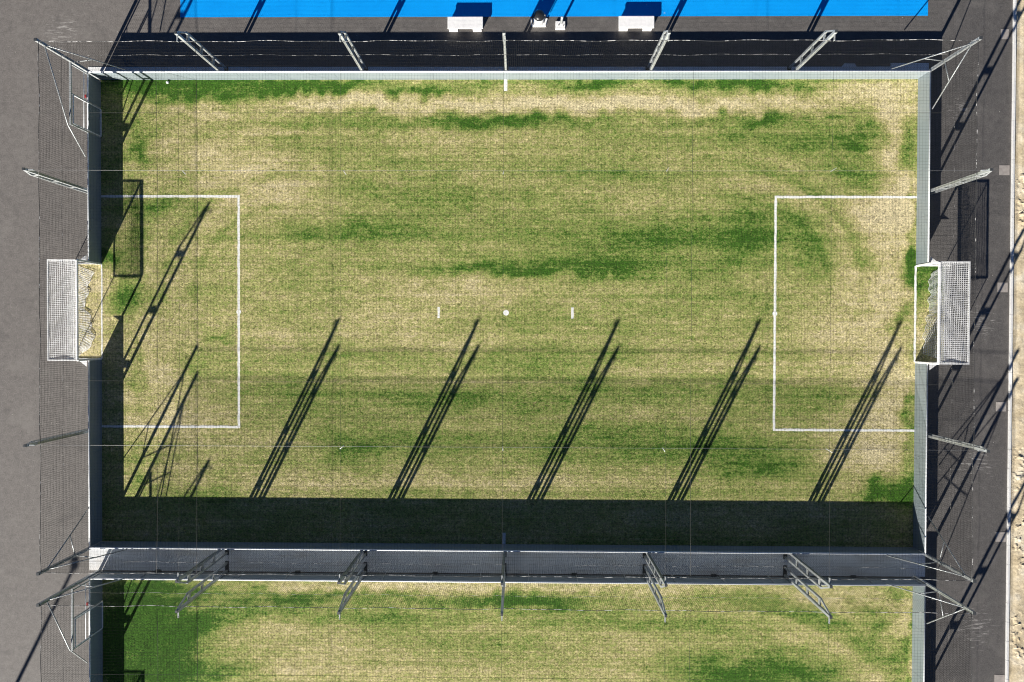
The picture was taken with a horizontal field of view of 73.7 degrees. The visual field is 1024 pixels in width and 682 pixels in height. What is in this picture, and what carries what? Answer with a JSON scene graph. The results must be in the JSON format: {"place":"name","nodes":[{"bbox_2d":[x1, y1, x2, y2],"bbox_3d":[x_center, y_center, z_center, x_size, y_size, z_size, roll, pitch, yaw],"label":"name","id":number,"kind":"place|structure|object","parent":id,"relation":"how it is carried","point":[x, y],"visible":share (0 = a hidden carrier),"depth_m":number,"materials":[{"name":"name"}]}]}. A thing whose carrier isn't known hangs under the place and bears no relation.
{"place":"outdoors","nodes":[
{"label":"outdoors","id":0,"kind":"place"},
{"bbox_2d":[0,0,1012,681],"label":"ground","id":1,"kind":"structure","parent":0,"point":[24,588],"depth_m":35.66,"materials":[{"name":"grey asphalt"}]},
{"bbox_2d":[22,167,87,194],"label":"fence post","id":2,"kind":"object","parent":1,"relation":"on","point":[32,172],"visible":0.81,"depth_m":32.70,"materials":[{"name":"metal"}]},
{"bbox_2d":[201,168,835,173],"bbox_3d":[-0.381,-7.620,30.614,42.400,0.126,0.279,0,91,1],"label":"support cable","id":3,"kind":"object","parent":2,"relation":"attached to","point":[277,170],"visible":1,"depth_m":30.76,"materials":[{"name":"metal"}]},
{"bbox_2d":[23,429,87,446],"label":"fence post","id":4,"kind":"object","parent":1,"relation":"on","point":[37,442],"visible":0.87,"depth_m":32.77,"materials":[{"name":"metal"}]},
{"bbox_2d":[118,445,976,451],"bbox_3d":[-0.426,4.853,30.756,42.400,0.126,0.207,0,91,1],"label":"support cable","id":5,"kind":"object","parent":4,"relation":"attached to","point":[514,447],"visible":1,"depth_m":30.78,"materials":[{"name":"metal"}]},
{"bbox_2d":[87,132,100,262],"bbox_3d":[-21.667,-7.383,35.400,0.094,1.067,6.540,0,91,1],"label":"barrier board","id":6,"kind":"object","parent":1,"relation":"on","point":[94,234],"visible":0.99,"depth_m":35.36,"materials":[{"name":"metal"}]},
{"bbox_2d":[88,360,101,546],"bbox_3d":[-21.715,5.817,35.550,0.094,1.067,9.660,0,91,1],"label":"barrier board","id":7,"kind":"object","parent":1,"relation":"on","point":[94,433],"visible":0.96,"depth_m":35.51,"materials":[{"name":"metal"}]},
{"bbox_2d":[89,630,102,681],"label":"barrier board","id":8,"kind":"object","parent":1,"relation":"on","point":[95,647],"visible":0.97,"depth_m":35.67,"materials":[{"name":"metal"}]},
{"bbox_2d":[448,17,482,31],"bbox_3d":[-2.409,-16.414,35.390,1.820,0.422,0.610,0,91,1],"label":"bench","id":9,"kind":"object","parent":1,"relation":"on","point":[455,24],"visible":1,"depth_m":35.18,"materials":[{"name":"white concrete"}]},
{"bbox_2d":[88,541,925,554],"bbox_3d":[-0.391,10.713,35.334,42.720,1.079,0.106,0,91,1],"label":"barrier board","id":10,"kind":"object","parent":1,"relation":"on","point":[500,547],"visible":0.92,"depth_m":35.22,"materials":[{"name":"metal"}]},
{"bbox_2d":[89,549,924,576],"bbox_3d":[-0.417,11.480,35.882,43.940,0.022,1.480,0,91,1],"label":"concrete strip","id":11,"kind":"object","parent":1,"relation":"on","point":[521,565],"visible":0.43,"depth_m":35.87,"materials":[{"name":"grey concrete"}]},
{"bbox_2d":[36,569,126,662],"bbox_3d":[-20.864,14.347,33.835,2.163,4.690,4.489,0,91,1],"label":"corner post","id":12,"kind":"object","parent":11,"relation":"on","point":[55,595],"visible":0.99,"depth_m":33.54,"materials":[{"name":"metal"}]},
{"bbox_2d":[40,581,88,681],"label":"safety net","id":13,"kind":"object","parent":12,"relation":"attached to","point":[60,648],"visible":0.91,"depth_m":32.92,"materials":[{"name":"fabric"}]},
{"bbox_2d":[71,579,102,650],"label":"gate","id":14,"kind":"structure","parent":12,"relation":"attached to","point":[95,620],"depth_m":35.26,"materials":[{"name":"metal"}]},
{"bbox_2d":[41,606,970,681],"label":"roof net","id":15,"kind":"object","parent":12,"relation":"attached to","point":[545,649],"visible":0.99,"depth_m":31.39,"materials":[{"name":"black fabric"}]},
{"bbox_2d":[36,510,126,575],"bbox_3d":[-20.836,9.742,33.782,2.141,4.690,2.091,0,91,1],"label":"corner post","id":16,"kind":"object","parent":11,"relation":"on","point":[63,561],"visible":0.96,"depth_m":33.50,"materials":[{"name":"metal"}]},
{"bbox_2d":[175,550,227,583],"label":"fence post","id":17,"kind":"object","parent":11,"relation":"on","point":[183,576],"visible":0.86,"depth_m":32.70,"materials":[{"name":"metal"}]},
{"bbox_2d":[42,549,971,580],"bbox_3d":[-0.421,10.771,33.040,42.706,3.533,0.092,0,91,1],"label":"safety net","id":18,"kind":"object","parent":17,"relation":"attached to","point":[583,565],"visible":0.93,"depth_m":32.75,"materials":[{"name":"fabric"}]},
{"bbox_2d":[175,561,228,617],"bbox_3d":[-15.082,12.078,33.399,0.190,5.333,0.865,0,91,1],"label":"fence post","id":19,"kind":"object","parent":11,"relation":"on","point":[181,606],"visible":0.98,"depth_m":33.08,"materials":[{"name":"metal"}]},
{"bbox_2d":[41,578,970,613],"bbox_3d":[-0.426,12.281,33.057,42.706,3.533,0.092,0,91,1],"label":"safety net","id":20,"kind":"object","parent":19,"relation":"attached to","point":[510,592],"visible":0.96,"depth_m":32.74,"materials":[{"name":"fabric"}]},
{"bbox_2d":[337,562,366,618],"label":"fence post","id":21,"kind":"object","parent":11,"relation":"on","point":[345,598],"visible":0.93,"depth_m":32.94,"materials":[{"name":"metal"}]},
{"bbox_2d":[337,551,366,584],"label":"fence post","id":22,"kind":"object","parent":11,"relation":"on","point":[346,578],"visible":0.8,"depth_m":32.77,"materials":[{"name":"metal"}]},
{"bbox_2d":[500,563,505,620],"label":"fence post","id":23,"kind":"object","parent":11,"relation":"on","point":[502,600],"visible":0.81,"depth_m":31.70,"materials":[{"name":"metal"}]},
{"bbox_2d":[501,552,505,585],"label":"fence post","id":24,"kind":"object","parent":11,"relation":"on","point":[502,571],"visible":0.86,"depth_m":32.13,"materials":[{"name":"metal"}]},
{"bbox_2d":[643,564,666,621],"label":"fence post","id":25,"kind":"object","parent":11,"relation":"on","point":[654,590],"visible":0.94,"depth_m":32.70,"materials":[{"name":"metal"}]},
{"bbox_2d":[643,553,667,587],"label":"fence post","id":26,"kind":"object","parent":11,"relation":"on","point":[663,581],"visible":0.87,"depth_m":32.48,"materials":[{"name":"metal"}]},
{"bbox_2d":[783,565,832,623],"bbox_3d":[14.236,12.188,33.034,0.190,5.333,0.865,0,91,1],"label":"fence post","id":27,"kind":"object","parent":11,"relation":"on","point":[826,612],"visible":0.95,"depth_m":32.71,"materials":[{"name":"metal"}]},
{"bbox_2d":[783,554,832,588],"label":"fence post","id":28,"kind":"object","parent":11,"relation":"on","point":[824,581],"visible":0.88,"depth_m":32.54,"materials":[{"name":"metal"}]},
{"bbox_2d":[886,576,975,623],"bbox_3d":[20.003,13.301,33.314,2.141,4.690,2.091,0,91,1],"label":"corner post","id":29,"kind":"object","parent":11,"relation":"on","point":[966,608],"visible":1,"depth_m":33.16,"materials":[{"name":"metal"}]},
{"bbox_2d":[925,586,971,681],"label":"safety net","id":30,"kind":"object","parent":29,"relation":"attached to","point":[947,640],"visible":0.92,"depth_m":32.80,"materials":[{"name":"fabric"}]},
{"bbox_2d":[887,517,976,582],"bbox_3d":[20.015,9.895,33.275,2.141,4.690,2.091,0,91,1],"label":"corner post","id":31,"kind":"object","parent":11,"relation":"on","point":[948,567],"visible":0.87,"depth_m":32.97,"materials":[{"name":"metal"}]},
{"bbox_2d":[89,569,925,585],"bbox_3d":[-0.397,12.249,35.352,42.720,1.079,0.186,0,91,1],"label":"barrier board","id":32,"kind":"object","parent":1,"relation":"on","point":[436,577],"visible":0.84,"depth_m":35.23,"materials":[{"name":"metal"}]},
{"bbox_2d":[102,580,912,681],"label":"football pitch","id":33,"kind":"object","parent":1,"relation":"on","point":[222,619],"visible":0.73,"depth_m":35.92,"materials":[{"name":"green plant"}]},
{"bbox_2d":[88,63,928,76],"bbox_3d":[-0.355,-14.078,35.591,43.820,0.022,0.760,0,91,1],"label":"concrete strip","id":34,"kind":"object","parent":1,"relation":"on","point":[431,69],"visible":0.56,"depth_m":35.60,"materials":[{"name":"grey concrete"}]},
{"bbox_2d":[34,38,125,155],"bbox_3d":[-20.770,-11.617,33.539,2.163,4.690,4.519,0,91,1],"label":"corner post","id":35,"kind":"object","parent":34,"relation":"on","point":[60,53],"visible":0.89,"depth_m":33.10,"materials":[{"name":"metal"}]},
{"bbox_2d":[38,41,88,572],"bbox_3d":[-21.724,-1.525,33.167,0.093,3.532,24.444,0,91,1],"label":"safety net","id":36,"kind":"object","parent":35,"relation":"attached to","point":[70,137],"visible":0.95,"depth_m":32.84,"materials":[{"name":"fabric"}]},
{"bbox_2d":[69,62,101,137],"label":"gate","id":37,"kind":"structure","parent":35,"relation":"attached to","point":[93,85],"depth_m":35.08,"materials":[{"name":"metal"}]},
{"bbox_2d":[39,40,977,579],"bbox_3d":[-0.403,-1.427,31.245,42.712,0.265,24.443,0,91,1],"label":"roof net","id":38,"kind":"object","parent":35,"relation":"attached to","point":[455,288],"visible":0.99,"depth_m":31.27,"materials":[{"name":"black fabric"}]},
{"bbox_2d":[174,31,227,70],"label":"fence post","id":39,"kind":"object","parent":34,"relation":"on","point":[190,45],"visible":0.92,"depth_m":32.62,"materials":[{"name":"metal"}]},
{"bbox_2d":[42,39,977,70],"bbox_3d":[-0.333,-13.667,32.762,42.706,3.533,0.092,0,91,1],"label":"safety net","id":40,"kind":"object","parent":39,"relation":"attached to","point":[564,41],"visible":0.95,"depth_m":32.58,"materials":[{"name":"fabric"}]},
{"bbox_2d":[338,30,367,70],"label":"fence post","id":41,"kind":"object","parent":34,"relation":"on","point":[342,37],"visible":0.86,"depth_m":32.42,"materials":[{"name":"metal"}]},
{"bbox_2d":[340,65,340,460],"bbox_3d":[-7.733,-1.449,30.767,0.009,0.108,23.960,0,91,1],"label":"support cable","id":42,"kind":"object","parent":41,"relation":"attached to","point":[340,139],"visible":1,"depth_m":30.69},
{"bbox_2d":[502,30,507,70],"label":"fence post","id":43,"kind":"object","parent":34,"relation":"on","point":[504,38],"visible":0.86,"depth_m":31.75,"materials":[{"name":"metal"}]},
{"bbox_2d":[502,142,503,487],"bbox_3d":[-0.404,-1.422,30.676,0.009,0.108,23.960,0,91,1],"label":"support cable","id":44,"kind":"object","parent":43,"relation":"attached to","point":[503,203],"visible":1,"depth_m":30.65,"materials":[{"name":"grey metal"}]},
{"bbox_2d":[645,30,670,69],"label":"fence post","id":45,"kind":"object","parent":34,"relation":"on","point":[660,49],"visible":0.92,"depth_m":32.21,"materials":[{"name":"metal"}]},
{"bbox_2d":[665,41,668,503],"bbox_3d":[6.926,-1.394,30.585,0.009,0.108,23.960,0,91,1],"label":"support cable","id":46,"kind":"object","parent":45,"relation":"attached to","point":[666,301],"visible":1,"depth_m":30.62,"materials":[{"name":"grey metal"}]},
{"bbox_2d":[787,30,837,69],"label":"fence post","id":47,"kind":"object","parent":34,"relation":"on","point":[829,37],"visible":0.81,"depth_m":32.13,"materials":[{"name":"metal"}]},
{"bbox_2d":[829,69,833,512],"bbox_3d":[14.255,-1.367,30.494,0.009,0.108,23.960,0,91,1],"label":"support cable","id":48,"kind":"object","parent":47,"relation":"attached to","point":[830,329],"visible":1,"depth_m":30.55,"materials":[{"name":"grey metal"}]},
{"bbox_2d":[891,36,982,108],"bbox_3d":[20.096,-12.677,33.018,2.141,4.690,2.091,0,91,1],"label":"corner post","id":49,"kind":"object","parent":34,"relation":"on","point":[965,47],"visible":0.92,"depth_m":32.71,"materials":[{"name":"metal"}]},
{"bbox_2d":[926,43,978,579],"bbox_3d":[20.972,-1.365,32.636,0.093,3.532,24.444,0,91,1],"label":"safety net","id":50,"kind":"object","parent":49,"relation":"attached to","point":[952,327],"visible":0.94,"depth_m":32.30,"materials":[{"name":"fabric"}]},
{"bbox_2d":[87,70,930,79],"bbox_3d":[-0.303,-13.659,35.057,42.720,1.079,0.106,0,91,1],"label":"barrier board","id":51,"kind":"object","parent":1,"relation":"on","point":[466,75],"visible":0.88,"depth_m":34.97,"materials":[{"name":"metal"}]},
{"bbox_2d":[74,79,943,546],"bbox_3d":[-0.341,-1.479,35.725,45.520,0.001,24.300,0,91,1],"label":"football pitch","id":52,"kind":"object","parent":1,"relation":"on","point":[544,115],"visible":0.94,"depth_m":35.72,"materials":[{"name":"green plant"}]},
{"bbox_2d":[47,256,101,365],"bbox_3d":[-22.400,-1.550,34.999,1.538,2.000,5.720,0,91,1],"label":"goal","id":53,"kind":"object","parent":52,"relation":"on","point":[75,340],"visible":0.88,"depth_m":34.09,"materials":[{"name":"white metal"}]},
{"bbox_2d":[101,265,102,357],"bbox_3d":[-21.620,-1.558,35.981,0.092,0.001,4.960,0,91,1],"label":"goal line","id":54,"kind":"object","parent":52,"relation":"on","point":[101,315],"visible":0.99,"depth_m":35.98,"materials":[{"name":"paint"}]},
{"bbox_2d":[101,195,239,427],"bbox_3d":[-17.967,-1.545,35.938,7.344,0.001,12.268,0,91,1],"label":"penalty area line","id":55,"kind":"object","parent":52,"relation":"on","point":[238,290],"visible":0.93,"depth_m":35.90,"materials":[{"name":"paint"}]},
{"bbox_2d":[502,533,505,543],"bbox_3d":[-0.413,10.370,35.854,0.183,0.001,0.600,0,91,1],"label":"halfway line","id":56,"kind":"object","parent":52,"relation":"on","point":[504,537],"visible":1,"depth_m":35.85,"materials":[{"name":"paint"}]},
{"bbox_2d":[571,307,573,318],"bbox_3d":[3.160,-1.466,35.675,0.131,0.001,0.580,0,91,1],"label":"dash line","id":57,"kind":"object","parent":52,"relation":"on","point":[572,312],"visible":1,"depth_m":35.67,"materials":[{"name":"paint"}]},
{"bbox_2d":[773,196,916,431],"bbox_3d":[17.286,-1.413,35.500,7.344,0.001,12.267,0,91,1],"label":"penalty area line","id":58,"kind":"object","parent":52,"relation":"on","point":[774,323],"visible":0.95,"depth_m":35.53,"materials":[{"name":"paint"}]},
{"bbox_2d":[913,266,916,361],"bbox_3d":[20.937,-1.399,35.453,0.132,0.001,4.960,0,91,1],"label":"goal line","id":59,"kind":"object","parent":52,"relation":"on","point":[915,297],"visible":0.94,"depth_m":35.45,"materials":[{"name":"paint"}]},
{"bbox_2d":[915,257,970,368],"bbox_3d":[21.694,-1.385,34.451,1.538,2.000,5.720,0,91,1],"label":"goal","id":60,"kind":"object","parent":52,"relation":"on","point":[940,296],"visible":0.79,"depth_m":33.54,"materials":[{"name":"white metal"}]},
{"bbox_2d":[530,10,547,26],"bbox_3d":[1.395,-16.586,35.059,0.921,0.987,0.580,0,91,1],"label":"litter bin","id":61,"kind":"object","parent":1,"relation":"on","point":[538,20],"visible":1,"depth_m":34.91,"materials":[{"name":"black plastic"}]},
{"bbox_2d":[180,0,927,16],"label":"blue court","id":62,"kind":"object","parent":1,"relation":"on","point":[368,8],"visible":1,"depth_m":35.53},
{"bbox_2d":[555,16,564,29],"bbox_3d":[2.508,-16.393,35.150,0.500,0.780,0.420,0,91,1],"label":"bollard","id":63,"kind":"object","parent":1,"relation":"on","point":[559,25],"visible":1,"depth_m":35.42,"materials":[{"name":"white concrete"}]},
{"bbox_2d":[619,16,653,30],"bbox_3d":[6.400,-16.401,35.281,1.820,0.422,0.610,0,91,1],"label":"bench","id":64,"kind":"object","parent":1,"relation":"on","point":[645,23],"visible":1,"depth_m":35.07,"materials":[{"name":"white concrete"}]},
{"bbox_2d":[912,586,925,681],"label":"barrier board","id":65,"kind":"object","parent":1,"relation":"on","point":[919,647],"visible":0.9,"depth_m":35.08,"materials":[{"name":"metal"}]},
{"bbox_2d":[913,363,927,553],"bbox_3d":[20.967,5.976,35.020,0.094,1.067,9.660,0,91,1],"label":"barrier board","id":66,"kind":"object","parent":1,"relation":"on","point":[920,447],"visible":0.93,"depth_m":34.97,"materials":[{"name":"metal"}]},
{"bbox_2d":[916,71,930,264],"bbox_3d":[21.020,-8.748,34.853,0.094,1.067,9.590,0,91,1],"label":"barrier board","id":67,"kind":"object","parent":1,"relation":"on","point":[923,155],"visible":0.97,"depth_m":34.80,"materials":[{"name":"metal"}]},
{"bbox_2d":[927,432,989,452],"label":"fence post","id":68,"kind":"object","parent":1,"relation":"on","point":[976,447],"visible":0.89,"depth_m":32.56,"materials":[{"name":"metal"}]},
{"bbox_2d":[930,168,992,195],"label":"fence post","id":69,"kind":"object","parent":1,"relation":"on","point":[981,174],"visible":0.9,"depth_m":32.12,"materials":[{"name":"metal"}]},
{"bbox_2d":[994,675,1004,681],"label":"paving slab","id":70,"kind":"structure","parent":1,"relation":"on","point":[999,678],"depth_m":35.63,"materials":[{"name":"grey concrete"}]},
{"bbox_2d":[995,532,1005,541],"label":"paving slab","id":71,"kind":"structure","parent":1,"relation":"on","point":[1000,536],"depth_m":35.54,"materials":[{"name":"grey concrete"}]},
{"bbox_2d":[996,402,1005,410],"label":"paving slab","id":72,"kind":"structure","parent":1,"relation":"on","point":[1000,406],"depth_m":35.47,"materials":[{"name":"grey concrete"}]},
{"bbox_2d":[997,283,1007,291],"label":"paving slab","id":73,"kind":"structure","parent":1,"relation":"on","point":[1002,287],"depth_m":35.40,"materials":[{"name":"beige concrete"}]},
{"bbox_2d":[999,165,1009,174],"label":"paving slab","id":74,"kind":"structure","parent":1,"relation":"on","point":[1004,169],"depth_m":35.33,"materials":[{"name":"beige concrete"}]},
{"bbox_2d":[1001,29,1008,38],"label":"paving slab","id":75,"kind":"structure","parent":1,"relation":"on","point":[1004,33],"depth_m":35.25,"materials":[{"name":"beige concrete"}]},
{"bbox_2d":[1005,0,1016,681],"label":"kerb","id":76,"kind":"structure","parent":1,"relation":"on","point":[1010,344],"depth_m":35.35,"materials":[{"name":"concrete"}]},
{"bbox_2d":[1008,0,1023,681],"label":"sand verge","id":77,"kind":"structure","parent":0,"point":[1016,638],"depth_m":35.41,"materials":[{"name":"beige sand"}]}
]}

